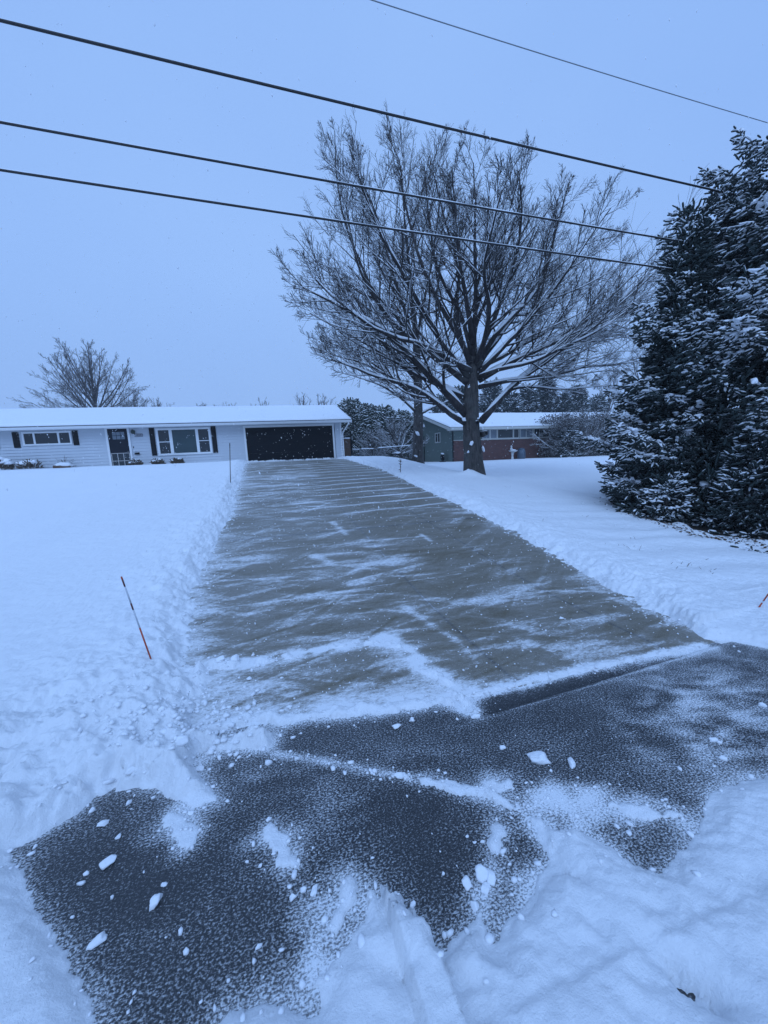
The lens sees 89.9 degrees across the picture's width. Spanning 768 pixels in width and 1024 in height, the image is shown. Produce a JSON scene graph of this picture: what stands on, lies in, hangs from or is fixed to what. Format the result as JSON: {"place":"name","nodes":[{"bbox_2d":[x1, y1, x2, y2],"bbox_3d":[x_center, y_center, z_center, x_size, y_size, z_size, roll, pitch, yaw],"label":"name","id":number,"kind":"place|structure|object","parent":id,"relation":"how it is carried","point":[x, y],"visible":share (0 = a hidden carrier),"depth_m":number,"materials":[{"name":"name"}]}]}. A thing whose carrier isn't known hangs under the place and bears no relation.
{"place":"outdoors","nodes":[
{"label":"outdoors","id":0,"kind":"place"},
{"bbox_2d":[0,168,675,270],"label":"overhead cable","id":1,"kind":"object","parent":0,"point":[236,205],"visible":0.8,"depth_m":5.57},
{"bbox_2d":[0,120,682,241],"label":"overhead cable","id":2,"kind":"object","parent":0,"point":[258,168],"visible":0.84,"depth_m":5.44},
{"bbox_2d":[0,18,745,196],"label":"overhead cable","id":3,"kind":"object","parent":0,"point":[55,33],"visible":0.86,"depth_m":5.30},
{"bbox_2d":[0,455,767,1023],"bbox_3d":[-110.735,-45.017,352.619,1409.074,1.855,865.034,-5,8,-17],"label":"snow ground","id":4,"kind":"structure","parent":0,"point":[620,941],"depth_m":2.08,"materials":[{"name":"white snow"}]},
{"bbox_2d":[0,457,14,469],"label":"garden shrub","id":5,"kind":"object","parent":4,"relation":"on","point":[7,463],"visible":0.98,"depth_m":18.11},
{"bbox_2d":[15,459,43,468],"bbox_3d":[-17.065,-2.326,18.512,1.136,0.501,0.732,-5,8,-17],"label":"garden shrub","id":6,"kind":"object","parent":4,"relation":"on","point":[29,463],"visible":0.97,"depth_m":18.36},
{"bbox_2d":[53,462,72,467],"bbox_3d":[-15.761,-2.293,18.898,0.890,0.323,0.382,-5,8,-17],"label":"planter log","id":7,"kind":"object","parent":4,"relation":"on","point":[63,465],"visible":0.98,"depth_m":18.78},
{"bbox_2d":[6,337,155,407],"bbox_3d":[-22.338,-8.259,29.912,9.069,9.986,8.417,-7,9,-28],"label":"bare tree","id":8,"kind":"object","parent":4,"relation":"on","point":[69,376],"visible":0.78,"depth_m":29.07,"materials":[{"name":"brown plant"}]},
{"bbox_2d":[110,388,148,406],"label":"bare tree","id":9,"kind":"object","parent":4,"relation":"on","point":[126,400],"visible":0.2,"depth_m":37.19,"materials":[{"name":"brown plant"}]},
{"bbox_2d":[125,766,134,774],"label":"snow chunk","id":10,"kind":"object","parent":4,"relation":"on","point":[131,769],"visible":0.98,"depth_m":2.02,"materials":[{"name":"white snow"}]},
{"bbox_2d":[127,459,142,464],"bbox_3d":[-12.808,-2.575,19.820,0.751,0.384,0.779,-5,8,-17],"label":"garden shrub","id":11,"kind":"object","parent":4,"relation":"on","point":[134,462],"visible":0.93,"depth_m":19.70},
{"bbox_2d":[121,576,151,658],"bbox_3d":[-1.913,0.880,2.999,0.145,0.813,0.011,-9,11,-41],"label":"driveway marker","id":12,"kind":"object","parent":4,"relation":"in","point":[135,617],"visible":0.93,"depth_m":2.98,"materials":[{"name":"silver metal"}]},
{"bbox_2d":[149,458,165,463],"bbox_3d":[-11.828,-2.653,20.109,0.741,0.372,0.814,-5,8,-17],"label":"garden shrub","id":13,"kind":"object","parent":4,"relation":"on","point":[158,461],"visible":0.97,"depth_m":19.99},
{"bbox_2d":[148,397,174,406],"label":"bare tree","id":14,"kind":"object","parent":4,"relation":"on","point":[159,404],"visible":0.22,"depth_m":51.94,"materials":[{"name":"brown plant"}]},
{"bbox_2d":[0,405,351,469],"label":"ranch house","id":15,"kind":"structure","parent":4,"relation":"on","point":[154,438],"depth_m":20.99,"materials":[{"name":"white"}]},
{"bbox_2d":[21,431,72,445],"bbox_3d":[-16.691,-3.650,19.072,2.020,0.660,0.065,-5,9,-17],"label":"window","id":16,"kind":"structure","parent":15,"relation":"in","point":[55,437],"depth_m":19.05,"materials":[{"name":"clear glass"}]},
{"bbox_2d":[107,429,130,465],"bbox_3d":[-13.761,-3.260,20.037,0.890,2.110,0.110,-5,9,-17],"label":"front door","id":17,"kind":"structure","parent":15,"relation":"in","point":[120,452],"depth_m":20.02,"materials":[{"name":"black glass"}]},
{"bbox_2d":[155,427,212,455],"bbox_3d":[-10.823,-3.843,20.891,2.670,1.435,0.065,-5,9,-17],"label":"window","id":18,"kind":"structure","parent":15,"relation":"in","point":[183,439],"depth_m":20.87,"materials":[{"name":"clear glass"}]},
{"bbox_2d":[245,426,333,460],"bbox_3d":[-5.462,-4.026,22.654,4.960,1.938,0.045,-5,9,-17],"label":"garage door","id":19,"kind":"structure","parent":15,"relation":"in","point":[268,438],"depth_m":22.60,"materials":[{"name":"black paint"}]},
{"bbox_2d":[170,458,184,463],"bbox_3d":[-10.970,-2.723,20.402,0.699,0.357,0.740,4,10,38],"label":"garden shrub","id":20,"kind":"object","parent":4,"relation":"on","point":[176,460],"visible":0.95,"depth_m":20.22,"materials":[{"name":"plant"}]},
{"bbox_2d":[175,734,189,745],"bbox_3d":[-1.112,1.253,2.113,0.076,0.042,0.051,-5,8,-17],"label":"snow chunk","id":21,"kind":"object","parent":4,"relation":"on","point":[181,740],"visible":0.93,"depth_m":2.10,"materials":[{"name":"white snow"}]},
{"bbox_2d":[215,655,224,662],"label":"snow chunk","id":22,"kind":"object","parent":4,"relation":"on","point":[220,658],"visible":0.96,"depth_m":3.15,"materials":[{"name":"white snow"}]},
{"bbox_2d":[230,654,239,660],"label":"snow chunk","id":23,"kind":"object","parent":4,"relation":"on","point":[235,657],"visible":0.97,"depth_m":3.16,"materials":[{"name":"white snow"}]},
{"bbox_2d":[294,392,322,404],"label":"bare tree","id":24,"kind":"object","parent":4,"relation":"on","point":[299,400],"visible":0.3,"depth_m":49.74,"materials":[{"name":"brown plant"}]},
{"bbox_2d":[317,393,337,404],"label":"bare tree","id":25,"kind":"object","parent":4,"relation":"on","point":[325,399],"visible":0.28,"depth_m":50.60,"materials":[{"name":"plant"}]},
{"bbox_2d":[344,437,352,455],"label":"wooden gate","id":26,"kind":"structure","parent":4,"relation":"on","point":[348,447],"depth_m":25.31,"materials":[{"name":"brown wood"}]},
{"bbox_2d":[337,397,370,456],"bbox_3d":[-2.822,-7.065,33.533,3.799,5.752,3.860,-5,8,-17],"label":"arborvitae","id":27,"kind":"object","parent":4,"relation":"on","point":[347,406],"visible":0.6,"depth_m":32.42,"materials":[{"name":"green plant"}]},
{"bbox_2d":[360,448,373,455],"bbox_3d":[-1.113,-3.778,25.988,0.996,1.077,0.104,-5,8,-17],"label":"chain link fence","id":28,"kind":"object","parent":4,"relation":"on","point":[368,451],"visible":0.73,"depth_m":25.93,"materials":[{"name":"metal"}]},
{"bbox_2d":[350,403,386,455],"bbox_3d":[-1.443,-7.092,34.714,3.890,5.363,3.858,-5,8,-17],"label":"arborvitae","id":29,"kind":"object","parent":4,"relation":"on","point":[371,410],"visible":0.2,"depth_m":33.56,"materials":[{"name":"green plant"}]},
{"bbox_2d":[355,427,393,455],"bbox_3d":[-0.498,-5.176,29.538,3.248,2.657,3.702,-5,8,-17],"label":"bare shrub","id":30,"kind":"object","parent":4,"relation":"on","point":[374,446],"visible":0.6,"depth_m":29.39,"materials":[{"name":"plant"}]},
{"bbox_2d":[0,457,758,1021],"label":"snow crumbs","id":31,"kind":"object","parent":4,"relation":"on","point":[490,939],"visible":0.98,"depth_m":2.18,"materials":[{"name":"white snow"}]},
{"bbox_2d":[372,404,405,457],"bbox_3d":[-0.012,-7.128,35.033,4.192,5.230,4.142,-5,8,-17],"label":"arborvitae","id":32,"kind":"object","parent":4,"relation":"on","point":[388,412],"visible":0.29,"depth_m":33.81,"materials":[{"name":"green plant"}]},
{"bbox_2d":[284,98,501,463],"bbox_3d":[1.427,-10.429,17.475,11.419,16.502,6.343,-5,8,-17],"label":"bare tree","id":33,"kind":"object","parent":4,"relation":"on","point":[418,426],"visible":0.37,"depth_m":17.80,"materials":[{"name":"brown plant"}]},
{"bbox_2d":[376,445,411,458],"bbox_3d":[0.733,-4.012,26.749,2.651,1.240,0.104,-5,8,-17],"label":"chain link fence","id":34,"kind":"object","parent":4,"relation":"on","point":[396,450],"visible":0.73,"depth_m":26.76,"materials":[{"name":"metal"}]},
{"bbox_2d":[370,415,429,458],"bbox_3d":[1.539,-5.303,27.729,4.540,3.481,4.228,-5,8,-17],"label":"crabapple tree","id":35,"kind":"object","parent":4,"relation":"on","point":[396,441],"visible":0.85,"depth_m":27.48,"materials":[{"name":"plant"}]},
{"bbox_2d":[387,408,413,458],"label":"arborvitae","id":36,"kind":"object","parent":4,"relation":"on","point":[406,414],"visible":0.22,"depth_m":34.84,"materials":[{"name":"green plant"}]},
{"bbox_2d":[440,453,445,461],"bbox_3d":[4.507,-4.177,29.604,0.240,0.764,0.600,-5,8,-17],"label":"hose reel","id":37,"kind":"object","parent":4,"relation":"on","point":[443,457],"visible":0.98,"depth_m":29.47,"materials":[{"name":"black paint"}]},
{"bbox_2d":[429,393,457,412],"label":"conifer","id":38,"kind":"object","parent":4,"relation":"on","point":[442,398],"visible":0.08,"depth_m":48.40,"materials":[{"name":"green plant"}]},
{"bbox_2d":[454,384,463,412],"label":"conifer","id":39,"kind":"object","parent":4,"relation":"on","point":[459,388],"visible":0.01,"depth_m":51.02,"materials":[{"name":"green plant"}]},
{"bbox_2d":[268,120,704,474],"bbox_3d":[4.203,-7.117,13.351,15.864,12.061,8.698,-5,8,-17],"label":"maple tree","id":40,"kind":"object","parent":4,"relation":"on","point":[473,371],"visible":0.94,"depth_m":12.19,"materials":[{"name":"brown plant"}]},
{"bbox_2d":[479,377,502,412],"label":"conifer","id":41,"kind":"object","parent":4,"relation":"on","point":[488,396],"visible":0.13,"depth_m":50.21,"materials":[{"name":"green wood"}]},
{"bbox_2d":[497,390,526,412],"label":"conifer","id":42,"kind":"object","parent":4,"relation":"on","point":[513,406],"visible":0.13,"depth_m":47.90,"materials":[{"name":"green plant"}]},
{"bbox_2d":[508,445,517,459],"bbox_3d":[9.696,-4.427,28.878,0.680,1.150,0.670,-5,8,-17],"label":"bird bath","id":43,"kind":"object","parent":4,"relation":"on","point":[512,450],"visible":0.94,"depth_m":28.78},
{"bbox_2d":[407,412,629,461],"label":"brick house","id":44,"kind":"structure","parent":4,"relation":"on","point":[445,430],"depth_m":30.02,"materials":[{"name":"red"}]},
{"bbox_2d":[435,432,440,442],"bbox_3d":[4.314,-5.959,30.896,0.055,0.800,0.960,-5,8,-17],"label":"window","id":45,"kind":"structure","parent":44,"relation":"in","point":[437,435],"depth_m":30.82,"materials":[{"name":"clear glass"}]},
{"bbox_2d":[482,429,518,438],"bbox_3d":[8.972,-6.062,29.503,3.261,0.873,0.065,-5,8,-17],"label":"window","id":46,"kind":"structure","parent":44,"relation":"in","point":[495,434],"depth_m":29.54,"materials":[{"name":"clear glass"}]},
{"bbox_2d":[520,429,532,437],"bbox_3d":[11.164,-6.245,30.168,1.223,0.873,0.065,-5,8,-17],"label":"window","id":47,"kind":"structure","parent":44,"relation":"in","point":[523,433],"depth_m":30.15,"materials":[{"name":"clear glass"}]},
{"bbox_2d":[533,429,549,437],"bbox_3d":[12.542,-6.360,30.586,1.549,0.873,0.065,-5,8,-17],"label":"window","id":48,"kind":"structure","parent":44,"relation":"in","point":[534,430],"depth_m":30.52,"materials":[{"name":"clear glass"}]},
{"bbox_2d":[517,448,525,458],"bbox_3d":[10.560,-4.449,29.570,0.620,0.930,0.620,-5,8,-17],"label":"rain barrel","id":49,"kind":"object","parent":4,"relation":"on","point":[521,453],"visible":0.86,"depth_m":29.33,"materials":[{"name":"blue plastic"}]},
{"bbox_2d":[519,383,542,412],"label":"conifer","id":50,"kind":"object","parent":4,"relation":"on","point":[528,398],"visible":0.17,"depth_m":52.88,"materials":[{"name":"green plant"}]},
{"bbox_2d":[537,378,557,412],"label":"conifer","id":51,"kind":"object","parent":4,"relation":"on","point":[546,399],"visible":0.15,"depth_m":54.86,"materials":[{"name":"green plant"}]},
{"bbox_2d":[549,391,577,412],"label":"conifer","id":52,"kind":"object","parent":4,"relation":"on","point":[562,404],"visible":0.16,"depth_m":52.31,"materials":[{"name":"green plant"}]},
{"bbox_2d":[526,409,614,457],"bbox_3d":[14.814,-6.021,30.260,7.135,4.040,5.569,-9,10,-39],"label":"bare shrub","id":53,"kind":"object","parent":4,"relation":"on","point":[563,418],"visible":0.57,"depth_m":29.40,"materials":[{"name":"brown plant"}]},
{"bbox_2d":[555,420,585,457],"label":"conifer sapling","id":54,"kind":"object","parent":4,"relation":"on","point":[577,448],"visible":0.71,"depth_m":28.54,"materials":[{"name":"green plant"}]},
{"bbox_2d":[570,384,591,411],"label":"conifer","id":55,"kind":"object","parent":4,"relation":"on","point":[579,401],"visible":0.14,"depth_m":55.35,"materials":[{"name":"green plant"}]},
{"bbox_2d":[588,393,609,411],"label":"conifer","id":56,"kind":"object","parent":4,"relation":"on","point":[596,401],"visible":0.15,"depth_m":60.33,"materials":[{"name":"green plant"}]},
{"bbox_2d":[588,374,629,411],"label":"bare tree","id":57,"kind":"object","parent":4,"relation":"on","point":[610,401],"visible":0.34,"depth_m":63.84,"materials":[{"name":"plant"}]},
{"bbox_2d":[587,408,634,454],"bbox_3d":[19.472,-6.531,32.281,6.634,4.245,5.957,-5,8,-17],"label":"bare shrub","id":58,"kind":"object","parent":4,"relation":"on","point":[611,418],"visible":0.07,"depth_m":30.67,"materials":[{"name":"brown plant"}]},
{"bbox_2d":[605,345,647,410],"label":"bare tree","id":59,"kind":"object","parent":4,"relation":"on","point":[634,372],"visible":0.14,"depth_m":58.36,"materials":[{"name":"plant"}]},
{"bbox_2d":[0,1,767,700],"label":"falling snow","id":60,"kind":"structure","parent":0,"point":[304,287],"depth_m":7.70,"materials":[{"name":"white snow"}]},
{"bbox_2d":[0,0,767,427],"label":"sky","id":61,"kind":"structure","parent":0,"point":[715,55],"materials":[{"name":"blue"}]},
{"bbox_2d":[9,642,767,1023],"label":"road","id":62,"kind":"structure","parent":0,"point":[223,906],"depth_m":1.74,"materials":[{"name":"grey asphalt"}]},
{"bbox_2d":[86,931,107,950],"bbox_3d":[-1.009,1.506,1.351,0.033,0.025,0.064,6,11,44],"label":"snow chunk","id":63,"kind":"object","parent":62,"relation":"on","point":[99,939],"visible":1,"depth_m":1.35,"materials":[{"name":"white snow"}]},
{"bbox_2d":[96,819,108,826],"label":"snow chunk","id":64,"kind":"object","parent":62,"relation":"on","point":[103,823],"visible":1,"depth_m":1.80,"materials":[{"name":"white snow"}]},
{"bbox_2d":[99,854,116,869],"bbox_3d":[-1.165,1.474,1.623,0.062,0.024,0.048,-9,11,-40],"label":"snow chunk","id":65,"kind":"object","parent":62,"relation":"on","point":[107,862],"visible":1,"depth_m":1.62,"materials":[{"name":"white snow"}]},
{"bbox_2d":[149,893,162,910],"bbox_3d":[-0.874,1.483,1.468,0.036,0.027,0.057,-3,8,-7],"label":"snow chunk","id":66,"kind":"object","parent":62,"relation":"on","point":[155,899],"visible":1,"depth_m":1.46,"materials":[{"name":"white snow"}]},
{"bbox_2d":[195,765,203,770],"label":"snow chunk","id":67,"kind":"object","parent":62,"relation":"on","point":[200,768],"visible":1,"depth_m":2.10,"materials":[{"name":"white snow"}]},
{"bbox_2d":[255,943,262,950],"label":"snow chunk","id":68,"kind":"object","parent":62,"relation":"on","point":[259,946],"visible":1,"depth_m":1.32,"materials":[{"name":"white snow"}]},
{"bbox_2d":[289,893,296,901],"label":"snow chunk","id":69,"kind":"object","parent":62,"relation":"on","point":[292,897],"visible":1,"depth_m":1.46,"materials":[{"name":"white snow"}]},
{"bbox_2d":[291,869,296,879],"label":"snow chunk","id":70,"kind":"object","parent":62,"relation":"on","point":[294,874],"visible":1,"depth_m":1.54,"materials":[{"name":"white snow"}]},
{"bbox_2d":[300,886,306,892],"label":"snow chunk","id":71,"kind":"object","parent":62,"relation":"on","point":[303,889],"visible":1,"depth_m":1.49,"materials":[{"name":"white snow"}]},
{"bbox_2d":[310,884,317,896],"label":"snow chunk","id":72,"kind":"object","parent":62,"relation":"on","point":[313,891],"visible":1,"depth_m":1.47,"materials":[{"name":"white snow"}]},
{"bbox_2d":[392,723,400,729],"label":"snow chunk","id":73,"kind":"object","parent":62,"relation":"on","point":[396,726],"visible":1,"depth_m":2.36,"materials":[{"name":"white snow"}]},
{"bbox_2d":[394,772,404,778],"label":"snow chunk","id":74,"kind":"object","parent":62,"relation":"on","point":[399,775],"visible":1,"depth_m":1.99,"materials":[{"name":"white snow"}]},
{"bbox_2d":[410,900,415,908],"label":"snow chunk","id":75,"kind":"object","parent":62,"relation":"on","point":[412,904],"visible":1,"depth_m":1.35,"materials":[{"name":"white snow"}]},
{"bbox_2d":[461,875,471,890],"bbox_3d":[0.321,1.431,1.489,0.043,0.029,0.041,-8,10,-35],"label":"snow chunk","id":76,"kind":"object","parent":62,"relation":"on","point":[466,882],"visible":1,"depth_m":1.48,"materials":[{"name":"white snow"}]},
{"bbox_2d":[470,901,478,911],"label":"snow chunk","id":77,"kind":"object","parent":62,"relation":"on","point":[474,905],"visible":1,"depth_m":1.41,"materials":[{"name":"white snow"}]},
{"bbox_2d":[471,714,479,718],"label":"snow chunk","id":78,"kind":"object","parent":62,"relation":"on","point":[475,716],"visible":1,"depth_m":2.42,"materials":[{"name":"white snow"}]},
{"bbox_2d":[475,864,487,883],"bbox_3d":[0.385,1.419,1.512,0.061,0.044,0.056,-8,10,-34],"label":"snow chunk","id":79,"kind":"object","parent":62,"relation":"on","point":[481,870],"visible":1,"depth_m":1.50,"materials":[{"name":"white snow"}]},
{"bbox_2d":[481,881,491,894],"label":"snow chunk","id":80,"kind":"object","parent":62,"relation":"on","point":[486,888],"visible":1,"depth_m":1.46,"materials":[{"name":"white snow"}]},
{"bbox_2d":[485,868,495,885],"bbox_3d":[0.415,1.423,1.504,0.045,0.034,0.058,1,9,22],"label":"snow chunk","id":81,"kind":"object","parent":62,"relation":"on","point":[491,879],"visible":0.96,"depth_m":1.49,"materials":[{"name":"white snow"}]},
{"bbox_2d":[527,751,550,764],"bbox_3d":[0.836,1.318,2.076,0.125,0.049,0.078,-1,8,11],"label":"snow chunk","id":82,"kind":"object","parent":62,"relation":"on","point":[539,757],"visible":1,"depth_m":2.06,"materials":[{"name":"white snow"}]},
{"bbox_2d":[567,757,575,768],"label":"snow chunk","id":83,"kind":"object","parent":62,"relation":"on","point":[572,763],"visible":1,"depth_m":2.03,"materials":[{"name":"white snow"}]},
{"bbox_2d":[625,820,633,826],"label":"snow chunk","id":84,"kind":"object","parent":62,"relation":"on","point":[627,822],"visible":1,"depth_m":1.70,"materials":[{"name":"white snow"}]},
{"bbox_2d":[709,737,717,741],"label":"snow chunk","id":85,"kind":"object","parent":62,"relation":"on","point":[713,739],"visible":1,"depth_m":2.15,"materials":[{"name":"white snow"}]},
{"bbox_2d":[718,755,727,760],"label":"snow chunk","id":86,"kind":"object","parent":62,"relation":"on","point":[723,757],"visible":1,"depth_m":2.03,"materials":[{"name":"white snow"}]},
{"bbox_2d":[758,702,767,706],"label":"snow chunk","id":87,"kind":"object","parent":62,"relation":"on","point":[761,704],"visible":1,"depth_m":2.42,"materials":[{"name":"white snow"}]},
{"bbox_2d":[181,459,714,728],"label":"driveway","id":88,"kind":"structure","parent":0,"point":[430,585],"depth_m":4.23,"materials":[{"name":"concrete"}]},
{"bbox_2d":[371,0,766,122],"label":"overhead cable","id":89,"kind":"object","parent":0,"point":[556,58],"visible":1,"depth_m":6.85,"materials":[{"name":"rubber"}]},
{"bbox_2d":[620,506,767,539],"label":"bare soil","id":90,"kind":"structure","parent":0,"point":[705,529],"depth_m":6.93,"materials":[{"name":"brown soil"}]},
{"bbox_2d":[632,472,699,524],"bbox_3d":[5.442,-0.133,7.465,1.100,1.277,1.049,-5,8,-17],"label":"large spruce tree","id":91,"kind":"object","parent":90,"relation":"on","point":[664,492],"visible":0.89,"depth_m":7.28,"materials":[{"name":"plant"}]},
{"bbox_2d":[575,125,767,553],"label":"spruce tree","id":92,"kind":"object","parent":90,"relation":"on","point":[745,226],"visible":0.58,"depth_m":7.13,"materials":[{"name":"green plant"}]},
{"bbox_2d":[594,500,767,547],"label":"leaf litter","id":93,"kind":"object","parent":90,"relation":"on","point":[700,531],"visible":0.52,"depth_m":6.32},
{"bbox_2d":[601,195,766,531],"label":"spruce tree","id":94,"kind":"object","parent":90,"relation":"on","point":[684,262],"visible":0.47,"depth_m":7.54,"materials":[{"name":"green plant"}]},
{"bbox_2d":[704,440,767,538],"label":"small spruce","id":95,"kind":"object","parent":90,"relation":"on","point":[738,463],"visible":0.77,"depth_m":6.59,"materials":[{"name":"green plant"}]}
]}

